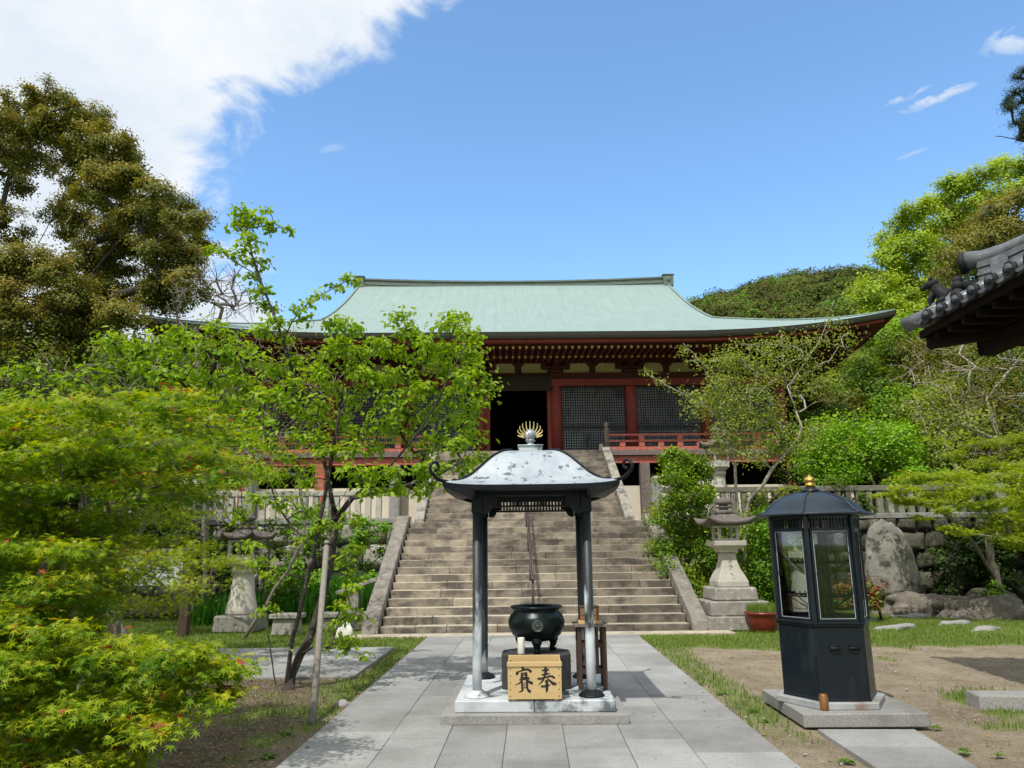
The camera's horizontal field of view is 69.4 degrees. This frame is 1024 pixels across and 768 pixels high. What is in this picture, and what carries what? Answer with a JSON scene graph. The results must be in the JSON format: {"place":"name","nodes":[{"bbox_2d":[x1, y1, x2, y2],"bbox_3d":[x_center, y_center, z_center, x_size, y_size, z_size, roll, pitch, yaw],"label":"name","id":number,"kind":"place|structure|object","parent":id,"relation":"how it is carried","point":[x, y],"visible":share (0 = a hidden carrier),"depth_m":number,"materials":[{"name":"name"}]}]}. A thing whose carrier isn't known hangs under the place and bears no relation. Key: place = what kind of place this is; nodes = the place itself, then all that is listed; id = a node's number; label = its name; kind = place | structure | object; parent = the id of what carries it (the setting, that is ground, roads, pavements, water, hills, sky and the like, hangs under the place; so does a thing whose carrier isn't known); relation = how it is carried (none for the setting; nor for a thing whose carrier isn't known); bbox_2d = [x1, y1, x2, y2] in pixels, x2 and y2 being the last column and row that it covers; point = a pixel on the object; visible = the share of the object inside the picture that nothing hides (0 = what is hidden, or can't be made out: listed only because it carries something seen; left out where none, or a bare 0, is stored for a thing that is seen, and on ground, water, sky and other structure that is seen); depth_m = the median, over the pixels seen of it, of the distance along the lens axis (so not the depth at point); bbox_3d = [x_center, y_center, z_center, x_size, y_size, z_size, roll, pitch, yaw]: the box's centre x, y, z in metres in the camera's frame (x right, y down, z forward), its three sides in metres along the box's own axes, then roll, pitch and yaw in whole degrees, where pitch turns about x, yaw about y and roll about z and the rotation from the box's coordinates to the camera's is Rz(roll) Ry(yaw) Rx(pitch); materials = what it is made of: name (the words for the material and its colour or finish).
{"place":"outdoors","nodes":[
{"label":"outdoors","id":0,"kind":"place"},
{"bbox_2d":[0,313,279,663],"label":"cherry tree","id":1,"kind":"object","parent":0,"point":[133,351],"visible":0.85,"depth_m":10.94,"materials":[{"name":"green plant"}]},
{"bbox_2d":[90,462,255,638],"bbox_3d":[-5.316,2.545,10.926,2.740,3.088,3.948,7,-14,-29],"label":"maple tree","id":2,"kind":"object","parent":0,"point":[172,601],"visible":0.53,"depth_m":10.79,"materials":[{"name":"green plant"}]},
{"bbox_2d":[29,647,393,679],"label":"side path","id":3,"kind":"structure","parent":0,"point":[347,663],"depth_m":10.77,"materials":[{"name":"stone"}]},
{"bbox_2d":[190,587,301,625],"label":"tall grass","id":4,"kind":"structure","parent":0,"point":[210,612],"depth_m":16.43,"materials":[{"name":"plant"}]},
{"bbox_2d":[0,609,1023,767],"bbox_3d":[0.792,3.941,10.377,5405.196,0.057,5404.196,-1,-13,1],"label":"ground","id":5,"kind":"structure","parent":0,"point":[955,734],"depth_m":8.05,"materials":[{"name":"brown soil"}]},
{"bbox_2d":[0,383,84,535],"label":"evergreen tree","id":6,"kind":"object","parent":5,"relation":"on","point":[75,500],"visible":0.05,"depth_m":17.38,"materials":[{"name":"green plant"}]},
{"bbox_2d":[9,399,213,551],"bbox_3d":[-9.694,2.908,17.870,4.629,5.556,3.785,-1,-13,1],"label":"evergreen tree","id":7,"kind":"object","parent":5,"relation":"on","point":[153,529],"visible":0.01,"depth_m":17.41,"materials":[{"name":"green plant"}]},
{"bbox_2d":[0,72,226,482],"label":"camphor tree","id":8,"kind":"object","parent":5,"relation":"on","point":[89,297],"visible":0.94,"depth_m":25.53,"materials":[{"name":"green plant"}]},
{"bbox_2d":[0,290,278,637],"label":"twiggy tree","id":9,"kind":"object","parent":5,"relation":"on","point":[123,629],"visible":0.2,"depth_m":14.14,"materials":[{"name":"green plant"}]},
{"bbox_2d":[0,380,298,767],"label":"maple tree","id":10,"kind":"object","parent":5,"relation":"on","point":[48,685],"visible":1,"depth_m":4.79,"materials":[{"name":"green plant"}]},
{"bbox_2d":[107,542,199,635],"bbox_3d":[-7.125,4.038,14.606,1.880,1.790,0.170,-1,-13,1],"label":"notice board","id":11,"kind":"object","parent":5,"relation":"on","point":[183,625],"visible":0.12,"depth_m":14.54,"materials":[{"name":"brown wood"}]},
{"bbox_2d":[152,517,261,600],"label":"evergreen tree","id":12,"kind":"object","parent":5,"relation":"on","point":[221,578],"visible":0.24,"depth_m":17.09,"materials":[{"name":"green plant"}]},
{"bbox_2d":[29,523,392,617],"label":"retaining wall","id":13,"kind":"structure","parent":5,"relation":"on","point":[383,539],"depth_m":18.87,"materials":[{"name":"stone"}]},
{"bbox_2d":[53,478,399,525],"bbox_3d":[-8.290,3.104,19.345,10.730,1.170,0.320,0,-13,-1],"label":"stone fence","id":14,"kind":"object","parent":13,"relation":"on","point":[394,507],"visible":0.2,"depth_m":19.29,"materials":[{"name":"stone"}]},
{"bbox_2d":[163,259,262,600],"bbox_3d":[-7.480,1.194,17.546,2.918,8.626,2.281,-1,-13,1],"label":"bare tree","id":15,"kind":"object","parent":5,"relation":"on","point":[220,305],"visible":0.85,"depth_m":18.01,"materials":[{"name":"grey plant"}]},
{"bbox_2d":[212,513,276,632],"bbox_3d":[-5.579,3.896,15.417,1.262,2.386,1.100,-1,-13,1],"label":"stone lantern","id":16,"kind":"object","parent":5,"relation":"on","point":[241,606],"visible":0.85,"depth_m":15.13,"materials":[{"name":"stone"}]},
{"bbox_2d":[207,514,309,594],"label":"evergreen tree","id":17,"kind":"object","parent":5,"relation":"on","point":[278,552],"visible":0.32,"depth_m":17.94,"materials":[{"name":"green plant"}]},
{"bbox_2d":[180,306,366,639],"bbox_3d":[-4.529,1.585,13.625,4.277,6.136,2.988,-11,-16,39],"label":"twiggy tree","id":18,"kind":"object","parent":5,"relation":"on","point":[281,579],"visible":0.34,"depth_m":13.80,"materials":[{"name":"green plant"}]},
{"bbox_2d":[269,612,305,635],"bbox_3d":[-4.388,4.685,14.443,0.620,0.400,0.400,-1,-13,1],"label":"stone trough","id":19,"kind":"object","parent":5,"relation":"on","point":[283,623],"visible":0.72,"depth_m":14.29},
{"bbox_2d":[259,557,336,603],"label":"evergreen tree","id":20,"kind":"object","parent":5,"relation":"on","point":[288,580],"visible":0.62,"depth_m":16.73,"materials":[{"name":"green plant"}]},
{"bbox_2d":[277,501,348,580],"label":"evergreen tree","id":21,"kind":"object","parent":5,"relation":"on","point":[296,524],"visible":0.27,"depth_m":18.30,"materials":[{"name":"green plant"}]},
{"bbox_2d":[308,540,329,724],"bbox_3d":[-2.039,2.548,7.868,0.072,1.759,1.523,2,-13,-11],"label":"wooden stake","id":22,"kind":"object","parent":5,"relation":"on","point":[316,671],"visible":0.84,"depth_m":7.68,"materials":[{"name":"wood"}]},
{"bbox_2d":[296,571,375,624],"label":"tall grass","id":23,"kind":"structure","parent":5,"relation":"on","point":[310,601],"depth_m":16.54,"materials":[{"name":"plant"}]},
{"bbox_2d":[335,622,352,637],"bbox_3d":[-3.174,4.618,13.963,0.336,0.338,0.280,3,-13,-18],"label":"white bag","id":24,"kind":"object","parent":5,"relation":"on","point":[347,630],"visible":0.36,"depth_m":13.88,"materials":[{"name":"plastic"}]},
{"bbox_2d":[323,611,365,630],"bbox_3d":[-3.436,4.895,15.294,0.950,0.340,0.500,0,-13,-3],"label":"stone bench","id":25,"kind":"object","parent":5,"relation":"on","point":[330,616],"visible":0.27,"depth_m":15.09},
{"bbox_2d":[202,200,508,689],"bbox_3d":[-2.081,0.585,9.356,4.117,6.300,1.979,-1,-13,1],"label":"cherry tree","id":26,"kind":"object","parent":5,"relation":"on","point":[395,376],"visible":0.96,"depth_m":9.18,"materials":[{"name":"green plant"}]},
{"bbox_2d":[335,577,376,610],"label":"stone slab","id":27,"kind":"structure","parent":5,"relation":"on","point":[355,600],"depth_m":15.58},
{"bbox_2d":[343,516,394,584],"bbox_3d":[-3.402,4.394,17.844,1.277,2.439,1.157,-1,-13,1],"label":"shrub","id":28,"kind":"object","parent":5,"relation":"on","point":[365,532],"visible":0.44,"depth_m":17.84,"materials":[{"name":"green plant"}]},
{"bbox_2d":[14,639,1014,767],"bbox_3d":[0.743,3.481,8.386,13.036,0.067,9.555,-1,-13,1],"label":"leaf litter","id":29,"kind":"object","parent":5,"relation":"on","point":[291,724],"visible":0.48,"depth_m":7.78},
{"bbox_2d":[361,447,708,634],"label":"stone staircase","id":30,"kind":"structure","parent":5,"relation":"on","point":[423,583],"depth_m":16.47,"materials":[{"name":"stone"}]},
{"bbox_2d":[525,502,534,603],"bbox_3d":[0.388,3.697,17.019,0.100,2.787,4.359,0,-13,-1],"label":"stair handrail","id":31,"kind":"object","parent":30,"relation":"on","point":[531,567],"visible":0.66,"depth_m":16.02,"materials":[{"name":"metal"}]},
{"bbox_2d":[343,630,734,639],"bbox_3d":[0.503,4.730,13.910,7.300,0.080,0.420,0,-13,-1],"label":"threshold","id":32,"kind":"object","parent":5,"relation":"on","point":[684,632],"visible":0.26,"depth_m":13.82,"materials":[{"name":"stone"}]},
{"bbox_2d":[77,609,1023,767],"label":"grass","id":33,"kind":"structure","parent":5,"relation":"on","point":[771,634],"depth_m":12.63,"materials":[{"name":"plant"}]},
{"bbox_2d":[624,444,773,602],"bbox_3d":[4.437,3.371,17.028,3.487,4.010,2.789,2,-13,-12],"label":"laurel bush","id":34,"kind":"object","parent":5,"relation":"on","point":[680,480],"visible":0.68,"depth_m":16.78,"materials":[{"name":"green plant"}]},
{"bbox_2d":[694,497,778,630],"bbox_3d":[4.426,3.632,15.219,1.437,2.610,1.437,0,-13,-3],"label":"stone lantern","id":35,"kind":"object","parent":5,"relation":"on","point":[728,592],"visible":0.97,"depth_m":14.89,"materials":[{"name":"stone"}]},
{"bbox_2d":[638,301,870,572],"bbox_3d":[5.822,1.560,17.138,5.667,7.558,2.329,-1,-13,1],"label":"sparse tree","id":36,"kind":"object","parent":5,"relation":"on","point":[734,442],"visible":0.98,"depth_m":17.28,"materials":[{"name":"green plant"}]},
{"bbox_2d":[744,600,777,632],"bbox_3d":[4.807,4.457,14.207,0.660,0.555,0.656,-1,-13,1],"label":"plant pot","id":37,"kind":"object","parent":5,"relation":"on","point":[760,617],"visible":0.96,"depth_m":13.99,"materials":[{"name":"ceramic"}]},
{"bbox_2d":[738,497,801,603],"bbox_3d":[6.000,3.889,16.808,2.228,2.776,2.470,-1,-13,1],"label":"laurel bush","id":38,"kind":"object","parent":5,"relation":"on","point":[762,551],"visible":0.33,"depth_m":16.75,"materials":[{"name":"green plant"}]},
{"bbox_2d":[741,480,802,597],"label":"evergreen tree","id":39,"kind":"object","parent":5,"relation":"on","point":[761,498],"visible":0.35,"depth_m":18.51,"materials":[{"name":"green plant"}]},
{"bbox_2d":[784,521,817,611],"bbox_3d":[6.023,3.771,15.403,1.199,2.386,1.045,1,-13,-8],"label":"stone lantern","id":40,"kind":"object","parent":5,"relation":"on","point":[798,579],"visible":0.12,"depth_m":15.19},
{"bbox_2d":[755,475,930,727],"bbox_3d":[3.124,2.062,7.414,1.207,2.302,1.200,-1,-13,1],"label":"candle case","id":41,"kind":"object","parent":5,"relation":"on","point":[825,647],"visible":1,"depth_m":7.09,"materials":[{"name":"metal"}]},
{"bbox_2d":[771,515,811,621],"bbox_3d":[2.759,1.806,7.289,0.040,0.996,0.378,6,-14,-28],"label":"window frame","id":42,"kind":"structure","parent":41,"relation":"in","point":[787,604],"depth_m":7.34,"materials":[{"name":"black metal"}]},
{"bbox_2d":[786,518,827,614],"bbox_3d":[3.095,1.922,7.827,0.378,0.996,0.040,-1,-13,1],"label":"window frame","id":43,"kind":"structure","parent":41,"relation":"in","point":[817,532],"depth_m":7.81,"materials":[{"name":"black metal"}]},
{"bbox_2d":[818,693,828,710],"bbox_3d":[2.857,2.913,6.781,0.082,0.140,0.082,-1,-13,1],"label":"metal canister","id":44,"kind":"object","parent":41,"relation":"on","point":[823,702],"visible":1,"depth_m":6.75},
{"bbox_2d":[808,515,858,621],"bbox_3d":[3.076,1.761,7.100,0.378,0.996,0.040,-1,-13,1],"label":"window frame","id":45,"kind":"structure","parent":41,"relation":"in","point":[856,619],"depth_m":7.09,"materials":[{"name":"black metal"}]},
{"bbox_2d":[822,518,854,616],"bbox_3d":[3.413,1.877,7.638,0.040,0.996,0.378,6,-14,-28],"label":"window frame","id":46,"kind":"structure","parent":41,"relation":"in","point":[833,612],"depth_m":7.74,"materials":[{"name":"black metal"}]},
{"bbox_2d":[853,515,867,619],"bbox_3d":[3.403,1.797,7.274,0.040,0.996,0.378,-8,-15,30],"label":"window frame","id":47,"kind":"structure","parent":41,"relation":"in","point":[854,516],"depth_m":7.36,"materials":[{"name":"black metal"}]},
{"bbox_2d":[663,517,1023,608],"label":"retaining wall","id":48,"kind":"structure","parent":5,"relation":"on","point":[919,534],"depth_m":19.10,"materials":[{"name":"stone"}]},
{"bbox_2d":[650,473,1008,519],"bbox_3d":[8.338,2.973,19.542,9.330,1.170,0.320,0,-13,-1],"label":"stone fence","id":49,"kind":"object","parent":48,"relation":"on","point":[880,513],"visible":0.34,"depth_m":19.47,"materials":[{"name":"stone"}]},
{"bbox_2d":[816,472,877,514],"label":"evergreen tree","id":50,"kind":"object","parent":5,"relation":"on","point":[834,483],"visible":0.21,"depth_m":19.53,"materials":[{"name":"green plant"}]},
{"bbox_2d":[833,573,889,619],"bbox_3d":[7.440,4.642,16.193,1.541,1.045,1.062,-6,-14,22],"label":"pieris shrub","id":51,"kind":"object","parent":5,"relation":"on","point":[876,591],"visible":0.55,"depth_m":15.99,"materials":[{"name":"green plant"}]},
{"bbox_2d":[871,623,916,629],"bbox_3d":[7.528,4.736,14.443,1.240,0.116,0.337,4,-13,-21],"label":"flat stone","id":52,"kind":"object","parent":5,"relation":"on","point":[903,625],"visible":0.59,"depth_m":14.30,"materials":[{"name":"stone"}]},
{"bbox_2d":[818,729,977,767],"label":"slab walk","id":53,"kind":"structure","parent":5,"relation":"on","point":[891,748],"depth_m":5.84,"materials":[{"name":"stone"}]},
{"bbox_2d":[871,591,971,615],"bbox_3d":[9.631,5.146,17.363,2.504,0.577,1.336,-1,-13,1],"label":"flat boulder","id":54,"kind":"object","parent":5,"relation":"on","point":[904,602],"visible":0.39,"depth_m":17.03,"materials":[{"name":"stone"}]},
{"bbox_2d":[864,519,924,594],"bbox_3d":[9.199,4.196,18.049,1.538,1.799,0.791,-1,-13,1],"label":"upright rock","id":55,"kind":"object","parent":54,"relation":"on","point":[889,556],"visible":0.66,"depth_m":17.76,"materials":[{"name":"stone"}]},
{"bbox_2d":[866,427,1023,589],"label":"maple tree","id":56,"kind":"object","parent":5,"relation":"on","point":[959,492],"visible":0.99,"depth_m":16.11,"materials":[{"name":"green plant"}]},
{"bbox_2d":[916,528,985,595],"bbox_3d":[10.900,4.539,18.081,1.968,2.193,1.277,-1,-13,1],"label":"shrub","id":57,"kind":"object","parent":5,"relation":"on","point":[958,566],"visible":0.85,"depth_m":17.97,"materials":[{"name":"green plant"}]},
{"bbox_2d":[900,234,1023,355],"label":"tiled roof building","id":58,"kind":"structure","parent":5,"relation":"on","point":[985,311],"depth_m":8.40,"materials":[{"name":"tile"}]},
{"bbox_2d":[920,277,950,308],"bbox_3d":[5.202,-1.117,8.989,0.220,0.395,0.423,11,-17,-42],"label":"lion dog ornament","id":59,"kind":"object","parent":58,"relation":"on","point":[939,292],"visible":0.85,"depth_m":8.99,"materials":[{"name":"ceramic"}]},
{"bbox_2d":[931,594,1023,619],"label":"long boulder","id":60,"kind":"object","parent":5,"relation":"on","point":[1007,606],"visible":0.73,"depth_m":16.06,"materials":[{"name":"stone"}]},
{"bbox_2d":[972,578,1005,596],"bbox_3d":[11.316,5.058,17.384,0.837,0.967,0.990,-13,-17,44],"label":"seedling","id":61,"kind":"object","parent":5,"relation":"on","point":[991,592],"visible":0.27,"depth_m":17.28,"materials":[{"name":"green plant"}]},
{"bbox_2d":[959,510,1023,601],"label":"evergreen tree","id":62,"kind":"object","parent":5,"relation":"on","point":[1010,581],"visible":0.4,"depth_m":18.21,"materials":[{"name":"green plant"}]},
{"bbox_2d":[966,588,1016,597],"bbox_3d":[11.465,5.155,17.589,1.358,0.620,1.086,-1,-13,1],"label":"round boulder","id":63,"kind":"object","parent":5,"relation":"on","point":[971,592],"visible":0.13,"depth_m":17.51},
{"bbox_2d":[966,690,1023,710],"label":"kerb stone","id":64,"kind":"object","parent":5,"relation":"on","point":[982,699],"visible":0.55,"depth_m":7.30,"materials":[{"name":"stone"}]},
{"bbox_2d":[985,430,1023,513],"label":"evergreen tree","id":65,"kind":"object","parent":5,"relation":"on","point":[1021,451],"visible":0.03,"depth_m":22.13,"materials":[{"name":"green plant"}]},
{"bbox_2d":[991,64,1023,155],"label":"pine tree","id":66,"kind":"object","parent":5,"relation":"on","point":[1011,105],"visible":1,"depth_m":13.05,"materials":[{"name":"green plant"}]},
{"bbox_2d":[0,0,1023,508],"label":"sky","id":67,"kind":"structure","parent":0,"point":[723,144],"materials":[{"name":"blue"}]},
{"bbox_2d":[276,634,800,767],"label":"path","id":68,"kind":"structure","parent":0,"point":[388,721],"depth_m":6.56,"materials":[{"name":"stone"}]},
{"bbox_2d":[428,423,633,724],"bbox_3d":[0.214,1.853,7.904,1.982,2.962,1.982,-1,-13,1],"label":"incense canopy","id":69,"kind":"object","parent":68,"relation":"on","point":[530,471],"visible":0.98,"depth_m":7.35,"materials":[{"name":"metal"}]},
{"bbox_2d":[507,655,561,700],"bbox_3d":[0.215,2.801,7.068,0.516,0.365,0.310,-1,-13,1],"label":"offering box","id":70,"kind":"object","parent":69,"relation":"on","point":[534,676],"visible":1,"depth_m":6.93,"materials":[{"name":"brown wood"}]},
{"bbox_2d":[502,647,570,689],"bbox_3d":[0.251,2.942,7.641,0.704,0.340,0.704,-1,-13,1],"label":"stone pedestal","id":71,"kind":"object","parent":69,"relation":"on","point":[565,656],"visible":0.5,"depth_m":7.48,"materials":[{"name":"stone"}]},
{"bbox_2d":[508,604,564,653],"bbox_3d":[0.257,2.560,7.737,0.594,0.472,0.611,-1,-13,1],"label":"incense burner","id":72,"kind":"object","parent":71,"relation":"on","point":[536,625],"visible":0.9,"depth_m":7.54,"materials":[{"name":"black metal"}]},
{"bbox_2d":[572,621,608,689],"bbox_3d":[0.812,2.775,7.581,0.350,0.625,0.360,-1,-13,1],"label":"wooden stand","id":73,"kind":"object","parent":69,"relation":"on","point":[601,668],"visible":0.88,"depth_m":7.46,"materials":[{"name":"brown wood"}]},
{"bbox_2d":[577,619,601,623],"bbox_3d":[0.798,2.452,7.643,0.240,0.030,0.260,-1,-13,1],"label":"board","id":74,"kind":"object","parent":73,"relation":"on","point":[579,621],"visible":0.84,"depth_m":7.52,"materials":[{"name":"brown wood"}]},
{"bbox_2d":[578,605,598,620],"bbox_3d":[0.797,2.370,7.671,0.204,0.140,0.194,-1,-13,1],"label":"wooden box","id":75,"kind":"object","parent":74,"relation":"on","point":[582,614],"visible":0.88,"depth_m":7.59,"materials":[{"name":"brown wood"}]},
{"bbox_2d":[747,300,1015,512],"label":"hill","id":76,"kind":"structure","parent":0,"point":[885,509],"depth_m":213.55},
{"bbox_2d":[686,263,1018,394],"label":"hill forest","id":77,"kind":"object","parent":76,"relation":"on","point":[789,296],"visible":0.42,"depth_m":291.95,"materials":[{"name":"plant"}]},
{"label":"terrace","id":78,"kind":"structure","parent":0,"visible":0},
{"bbox_2d":[0,346,39,402],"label":"evergreen tree","id":79,"kind":"object","parent":78,"relation":"on","point":[2,361],"visible":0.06,"depth_m":23.97,"materials":[{"name":"green plant"}]},
{"bbox_2d":[0,333,162,505],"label":"evergreen tree","id":80,"kind":"object","parent":78,"relation":"on","point":[8,381],"visible":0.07,"depth_m":21.57,"materials":[{"name":"green plant"}]},
{"bbox_2d":[9,308,231,503],"bbox_3d":[-18.933,1.827,35.243,10.607,11.113,9.844,-1,-13,1],"label":"evergreen tree","id":81,"kind":"object","parent":78,"relation":"on","point":[65,392],"visible":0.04,"depth_m":34.58,"materials":[{"name":"green plant"}]},
{"bbox_2d":[76,338,241,517],"bbox_3d":[-10.816,1.582,23.221,5.327,5.948,3.988,-1,-13,1],"label":"evergreen tree","id":82,"kind":"object","parent":78,"relation":"on","point":[170,368],"visible":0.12,"depth_m":22.61,"materials":[{"name":"green plant"}]},
{"bbox_2d":[140,274,896,521],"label":"temple hall","id":83,"kind":"structure","parent":78,"relation":"on","point":[570,358],"depth_m":28.10,"materials":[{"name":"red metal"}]},
{"bbox_2d":[698,427,731,514],"bbox_3d":[6.155,2.686,22.095,1.160,2.902,1.012,4,-13,-18],"label":"stone lantern","id":84,"kind":"object","parent":78,"relation":"on","point":[719,469],"visible":0.5,"depth_m":21.91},
{"bbox_2d":[762,415,835,485],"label":"evergreen tree","id":85,"kind":"object","parent":78,"relation":"on","point":[784,474],"visible":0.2,"depth_m":23.27,"materials":[{"name":"green plant"}]},
{"bbox_2d":[785,375,872,428],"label":"evergreen tree","id":86,"kind":"object","parent":78,"relation":"on","point":[836,400],"visible":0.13,"depth_m":32.62,"materials":[{"name":"green plant"}]},
{"bbox_2d":[787,346,896,412],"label":"evergreen tree","id":87,"kind":"object","parent":78,"relation":"on","point":[832,373],"visible":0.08,"depth_m":43.09,"materials":[{"name":"green plant"}]},
{"bbox_2d":[787,388,910,492],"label":"evergreen tree","id":88,"kind":"object","parent":78,"relation":"on","point":[889,411],"visible":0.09,"depth_m":28.62,"materials":[{"name":"green plant"}]},
{"bbox_2d":[780,408,936,504],"bbox_3d":[10.024,2.237,21.393,4.934,3.407,3.240,-1,-13,1],"label":"fresh bush","id":89,"kind":"object","parent":78,"relation":"on","point":[860,454],"visible":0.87,"depth_m":21.04,"materials":[{"name":"green plant"}]},
{"bbox_2d":[814,458,925,512],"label":"evergreen tree","id":90,"kind":"object","parent":78,"relation":"on","point":[876,480],"visible":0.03,"depth_m":22.08,"materials":[{"name":"green plant"}]},
{"bbox_2d":[819,328,953,458],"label":"evergreen tree","id":91,"kind":"object","parent":78,"relation":"on","point":[857,377],"visible":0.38,"depth_m":33.84,"materials":[{"name":"green plant"}]},
{"bbox_2d":[851,294,936,463],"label":"evergreen tree","id":92,"kind":"object","parent":78,"relation":"on","point":[916,308],"visible":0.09,"depth_m":39.05,"materials":[{"name":"green plant"}]},
{"bbox_2d":[874,309,976,387],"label":"evergreen tree","id":93,"kind":"object","parent":78,"relation":"on","point":[896,323],"visible":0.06,"depth_m":36.16,"materials":[{"name":"green plant"}]},
{"bbox_2d":[878,462,985,512],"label":"evergreen tree","id":94,"kind":"object","parent":78,"relation":"on","point":[919,471],"visible":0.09,"depth_m":20.15,"materials":[{"name":"green plant"}]},
{"bbox_2d":[842,151,1023,365],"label":"camphor tree","id":95,"kind":"object","parent":78,"relation":"on","point":[899,272],"visible":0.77,"depth_m":41.03,"materials":[{"name":"green plant"}]},
{"bbox_2d":[856,373,1010,506],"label":"evergreen tree","id":96,"kind":"object","parent":78,"relation":"on","point":[898,397],"visible":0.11,"depth_m":29.37,"materials":[{"name":"green plant"}]},
{"bbox_2d":[859,327,1023,483],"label":"twiggy tree","id":97,"kind":"object","parent":78,"relation":"on","point":[985,397],"visible":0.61,"depth_m":23.55,"materials":[{"name":"green plant"}]},
{"bbox_2d":[880,366,1002,481],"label":"slender tree","id":98,"kind":"object","parent":78,"relation":"on","point":[933,418],"visible":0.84,"depth_m":22.08,"materials":[{"name":"green plant"}]},
{"bbox_2d":[879,332,1023,445],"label":"evergreen tree","id":99,"kind":"object","parent":78,"relation":"on","point":[917,352],"visible":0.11,"depth_m":31.07,"materials":[{"name":"green plant"}]},
{"bbox_2d":[911,427,1020,492],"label":"evergreen tree","id":100,"kind":"object","parent":78,"relation":"on","point":[987,470],"visible":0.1,"depth_m":24.08,"materials":[{"name":"green plant"}]},
{"bbox_2d":[919,178,1023,288],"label":"camphor tree","id":101,"kind":"object","parent":78,"relation":"on","point":[984,231],"visible":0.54,"depth_m":35.37,"materials":[{"name":"green plant"}]},
{"bbox_2d":[923,343,1023,467],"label":"evergreen tree","id":102,"kind":"object","parent":78,"relation":"on","point":[1012,376],"visible":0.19,"depth_m":29.01,"materials":[{"name":"green plant"}]},
{"bbox_2d":[936,476,1019,518],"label":"evergreen tree","id":103,"kind":"object","parent":78,"relation":"on","point":[991,497],"visible":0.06,"depth_m":19.66,"materials":[{"name":"green plant"}]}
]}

